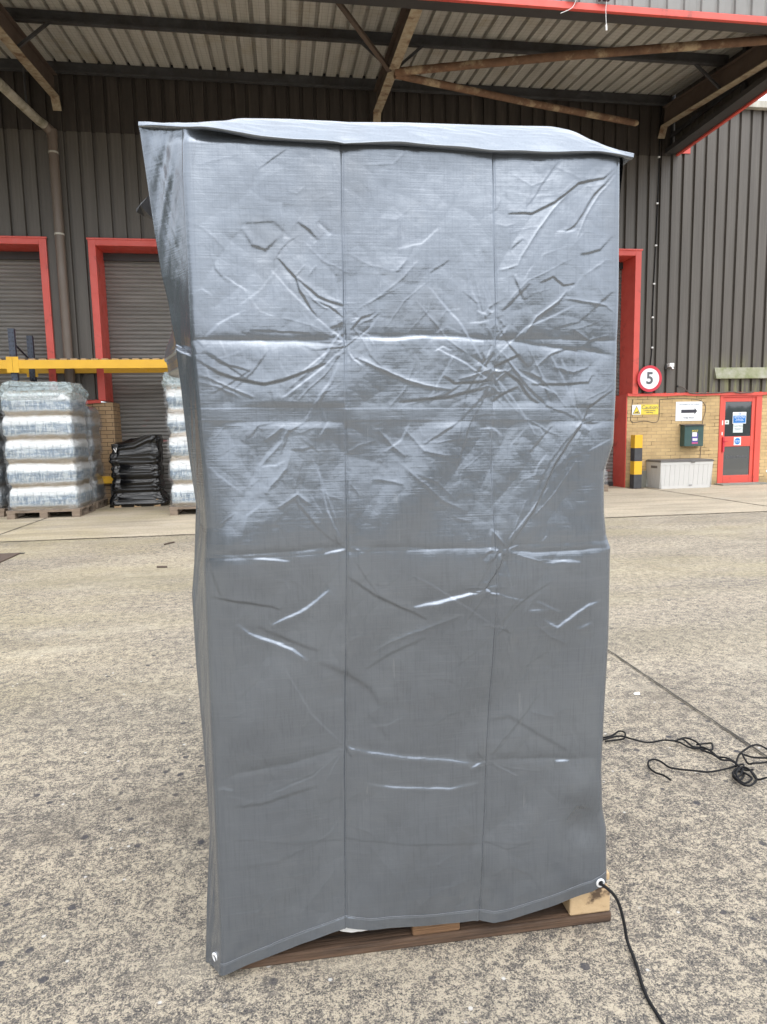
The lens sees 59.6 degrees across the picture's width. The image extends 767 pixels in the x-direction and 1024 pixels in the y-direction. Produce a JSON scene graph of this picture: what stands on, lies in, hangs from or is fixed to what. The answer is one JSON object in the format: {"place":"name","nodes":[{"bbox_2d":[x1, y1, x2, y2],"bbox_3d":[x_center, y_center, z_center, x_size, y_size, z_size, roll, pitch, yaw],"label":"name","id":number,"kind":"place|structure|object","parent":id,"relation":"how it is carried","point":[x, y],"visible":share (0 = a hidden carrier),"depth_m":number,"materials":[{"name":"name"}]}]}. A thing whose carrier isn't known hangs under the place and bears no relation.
{"place":"outdoors","nodes":[
{"label":"outdoors","id":0,"kind":"place"},
{"bbox_2d":[0,511,766,1023],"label":"ground","id":1,"kind":"structure","parent":0,"point":[104,835],"depth_m":2.25,"materials":[{"name":"concrete"}]},
{"bbox_2d":[0,552,24,562],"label":"drain cover","id":2,"kind":"object","parent":1,"relation":"in","point":[5,556],"visible":1,"depth_m":7.43,"materials":[{"name":"brown metal"}]},
{"bbox_2d":[238,870,610,969],"bbox_3d":[0.021,0.967,2.284,1.000,0.135,1.200,-2,7,-8],"label":"pallet","id":3,"kind":"object","parent":1,"relation":"on","point":[590,907],"visible":0.02,"depth_m":1.71,"materials":[{"name":"brown wood"}]},
{"bbox_2d":[339,928,365,931],"bbox_3d":[-0.006,0.097,2.142,0.890,1.774,1.131,-2,7,-8],"label":"wrapped load","id":4,"kind":"object","parent":3,"relation":"on","point":[349,930],"visible":0.05,"depth_m":1.67,"materials":[{"name":"white plastic"}]},
{"bbox_2d":[136,118,634,975],"bbox_3d":[-0.080,0.057,2.124,1.165,1.983,1.234,-2,7,-8],"label":"tarpaulin cover","id":5,"kind":"object","parent":4,"relation":"on","point":[390,358],"visible":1,"depth_m":1.53,"materials":[{"name":"grey plastic"}]},
{"bbox_2d":[599,882,664,1023],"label":"hanging cord","id":6,"kind":"object","parent":5,"relation":"hanging from","point":[653,1008],"visible":0.95,"depth_m":1.65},
{"bbox_2d":[603,730,766,786],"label":"tangled cord","id":7,"kind":"object","parent":1,"relation":"on","point":[741,768],"visible":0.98,"depth_m":2.57,"materials":[{"name":"black rubber"}]},
{"bbox_2d":[608,650,766,756],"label":"slab joint","id":8,"kind":"object","parent":1,"relation":"on","point":[737,736],"visible":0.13,"depth_m":3.10,"materials":[{"name":"grey concrete"}]},
{"bbox_2d":[0,484,766,541],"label":"apron","id":9,"kind":"object","parent":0,"point":[107,521],"visible":0.24,"depth_m":10.69,"materials":[{"name":"concrete"}]},
{"bbox_2d":[0,386,11,516],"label":"wrapped pallet","id":10,"kind":"object","parent":9,"relation":"on","point":[5,487],"visible":0.15,"depth_m":11.35,"materials":[{"name":"white plastic"}]},
{"bbox_2d":[0,380,95,518],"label":"wrapped pallet","id":11,"kind":"object","parent":9,"relation":"on","point":[47,454],"visible":1,"depth_m":10.88,"materials":[{"name":"white plastic"}]},
{"bbox_2d":[0,328,167,390],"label":"pallet rack","id":12,"kind":"object","parent":9,"relation":"on","point":[31,367],"visible":0.53,"depth_m":11.72,"materials":[{"name":"yellow metal"}]},
{"bbox_2d":[84,406,107,508],"bbox_3d":[-5.749,-1.015,12.322,1.052,1.903,0.731,-2,7,-8],"label":"wrapped pallet","id":13,"kind":"object","parent":9,"relation":"on","point":[93,436],"visible":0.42,"depth_m":12.21,"materials":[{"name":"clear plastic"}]},
{"bbox_2d":[102,476,112,496],"bbox_3d":[-5.312,-0.404,12.803,0.320,0.560,0.120,-2,7,-8],"label":"kerb guard","id":14,"kind":"object","parent":9,"relation":"on","point":[107,479],"visible":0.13,"depth_m":12.73,"materials":[{"name":"yellow metal"}]},
{"bbox_2d":[109,434,171,507],"bbox_3d":[-4.606,-0.782,12.588,1.097,1.333,0.603,-2,7,-8],"label":"wrapped pallet","id":15,"kind":"object","parent":9,"relation":"on","point":[137,470],"visible":1,"depth_m":12.35,"materials":[{"name":"black plastic"}]},
{"bbox_2d":[161,372,195,515],"bbox_3d":[-3.049,-1.200,11.456,1.202,2.372,1.200,-2,7,-8],"label":"wrapped pallet","id":16,"kind":"object","parent":9,"relation":"on","point":[182,493],"visible":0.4,"depth_m":10.92,"materials":[{"name":"white plastic"}]},
{"bbox_2d":[2,511,756,541],"bbox_3d":[0.197,0.190,9.230,21.000,0.001,0.072,-2,7,-8],"label":"slab joint","id":17,"kind":"object","parent":9,"relation":"on","point":[184,534],"visible":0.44,"depth_m":8.81,"materials":[{"name":"grey concrete"}]},
{"bbox_2d":[0,71,766,504],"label":"warehouse","id":18,"kind":"structure","parent":9,"relation":"on","point":[708,289],"depth_m":13.22,"materials":[{"name":"grey paint"}]},
{"bbox_2d":[0,236,57,390],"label":"roller door","id":19,"kind":"structure","parent":18,"relation":"in","point":[25,292],"depth_m":12.73,"materials":[{"name":"red paint"}]},
{"bbox_2d":[0,78,75,391],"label":"downpipe","id":20,"kind":"object","parent":18,"relation":"attached to","point":[23,106],"visible":0.84,"depth_m":12.06,"materials":[{"name":"grey plastic"}]},
{"bbox_2d":[86,237,179,496],"bbox_3d":[-3.619,-2.677,13.103,3.680,4.935,0.620,-2,7,-8],"label":"roller door","id":21,"kind":"structure","parent":18,"relation":"in","point":[132,319],"depth_m":13.09,"materials":[{"name":"red paint"}]},
{"bbox_2d":[0,0,766,155],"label":"canopy","id":22,"kind":"object","parent":18,"relation":"attached to","point":[706,104],"visible":0.94,"depth_m":11.08,"materials":[{"name":"brown metal"}]},
{"bbox_2d":[0,0,765,105],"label":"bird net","id":23,"kind":"object","parent":22,"relation":"hanging from","point":[358,45],"visible":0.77,"depth_m":10.77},
{"bbox_2d":[598,0,609,30],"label":"edge fitting","id":24,"kind":"object","parent":22,"relation":"hanging from","point":[606,1],"visible":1,"depth_m":8.87,"materials":[{"name":"white metal"}]},
{"bbox_2d":[604,248,642,487],"bbox_3d":[3.513,-2.939,14.128,3.720,4.935,0.620,-2,7,-8],"label":"roller door","id":25,"kind":"structure","parent":18,"relation":"in","point":[628,330],"depth_m":14.32,"materials":[{"name":"red paint"}]},
{"bbox_2d":[632,404,657,414],"bbox_3d":[5.578,-2.183,14.268,0.600,0.210,0.014,-2,7,-8],"label":"caution sign","id":26,"kind":"object","parent":18,"relation":"attached to","point":[644,409],"visible":1,"depth_m":14.27,"materials":[{"name":"yellow plastic"}]},
{"bbox_2d":[637,365,661,391],"bbox_3d":[5.601,-2.810,14.124,0.550,0.550,0.064,-2,7,-8],"label":"speed sign","id":27,"kind":"object","parent":18,"relation":"attached to","point":[649,378],"visible":1,"depth_m":14.10,"materials":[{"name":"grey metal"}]},
{"bbox_2d":[650,106,660,364],"bbox_3d":[5.623,-5.723,13.843,0.094,5.351,0.037,-2,7,-8],"label":"wall cable","id":28,"kind":"object","parent":18,"relation":"attached to","point":[657,203],"depth_m":13.85,"materials":[{"name":"white plastic"}]},
{"bbox_2d":[630,398,705,457],"bbox_3d":[6.117,-1.789,14.398,1.733,1.287,0.012,-2,7,-8],"label":"sign cable","id":29,"kind":"object","parent":18,"relation":"attached to","point":[659,413],"visible":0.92,"depth_m":14.34,"materials":[{"name":"black rubber"}]},
{"bbox_2d":[665,363,673,370],"bbox_3d":[6.058,-3.065,14.151,0.150,0.158,0.166,-2,7,-8],"label":"wall lamp","id":30,"kind":"object","parent":18,"relation":"attached to","point":[671,365],"visible":1,"depth_m":14.12,"materials":[{"name":"white plastic"}]},
{"bbox_2d":[675,401,701,420],"bbox_3d":[6.578,-2.170,14.420,0.610,0.410,0.008,-2,7,-8],"label":"deliveries sign","id":31,"kind":"object","parent":18,"relation":"attached to","point":[688,411],"visible":1,"depth_m":14.42,"materials":[{"name":"white plastic"}]},
{"bbox_2d":[679,424,703,446],"bbox_3d":[6.636,-1.652,14.395,0.490,0.475,0.200,-2,7,-8],"label":"post box","id":32,"kind":"object","parent":18,"relation":"attached to","point":[691,434],"visible":1,"depth_m":14.33,"materials":[{"name":"green metal"}]},
{"bbox_2d":[676,385,752,393],"bbox_3d":[7.144,-2.641,14.419,1.778,0.188,0.089,-2,7,-8],"label":"loose cable","id":33,"kind":"object","parent":18,"relation":"attached to","point":[713,392],"visible":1,"depth_m":14.39,"materials":[{"name":"rubber"}]},
{"bbox_2d":[734,437,740,444],"bbox_3d":[7.756,-1.554,14.675,0.170,0.176,0.010,-2,7,-8],"label":"fire door sign","id":34,"kind":"object","parent":18,"relation":"attached to","point":[737,440],"visible":1,"depth_m":14.67,"materials":[{"name":"white"}]},
{"bbox_2d":[733,424,742,432],"bbox_3d":[7.759,-1.833,14.657,0.230,0.190,0.006,-2,7,-8],"label":"paper notice","id":35,"kind":"object","parent":18,"relation":"attached to","point":[737,428],"visible":1,"depth_m":14.66,"materials":[{"name":"grey paper"}]},
{"bbox_2d":[717,395,762,482],"bbox_3d":[7.798,-1.589,14.693,1.000,1.955,0.146,-2,7,-8],"label":"entrance door","id":36,"kind":"structure","parent":18,"relation":"in","point":[735,463],"depth_m":14.70,"materials":[{"name":"red paint"}]},
{"bbox_2d":[732,412,745,423],"bbox_3d":[7.780,-2.057,14.630,0.320,0.250,0.012,-2,7,-8],"label":"notice","id":37,"kind":"object","parent":36,"relation":"attached to","point":[739,417],"visible":1,"depth_m":14.63,"materials":[{"name":"white"}]},
{"bbox_2d":[630,435,643,488],"bbox_3d":[5.334,-1.059,14.139,0.260,1.130,0.260,-2,7,-8],"label":"bollard","id":38,"kind":"object","parent":9,"relation":"on","point":[636,462],"visible":1,"depth_m":14.07,"materials":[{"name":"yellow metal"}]},
{"bbox_2d":[646,458,713,488],"bbox_3d":[6.285,-0.822,14.233,1.210,0.600,0.602,-2,7,-8],"label":"storage box","id":39,"kind":"object","parent":9,"relation":"on","point":[679,473],"visible":1,"depth_m":13.99,"materials":[{"name":"grey plastic"}]},
{"bbox_2d":[643,487,763,505],"bbox_3d":[5.864,-0.283,12.258,0.045,0.001,4.350,-2,7,-8],"label":"slab joint","id":40,"kind":"object","parent":9,"relation":"on","point":[710,497],"visible":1,"depth_m":11.98,"materials":[{"name":"grey concrete"}]},
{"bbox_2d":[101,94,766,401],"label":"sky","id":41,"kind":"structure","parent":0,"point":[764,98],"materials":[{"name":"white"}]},
{"bbox_2d":[604,470,608,491],"bbox_3d":[4.011,-0.916,13.767,1.058,0.986,0.642,-2,7,-8],"label":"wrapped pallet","id":42,"kind":"object","parent":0,"point":[606,488],"visible":0.07,"depth_m":13.59,"materials":[{"name":"brown plastic"}]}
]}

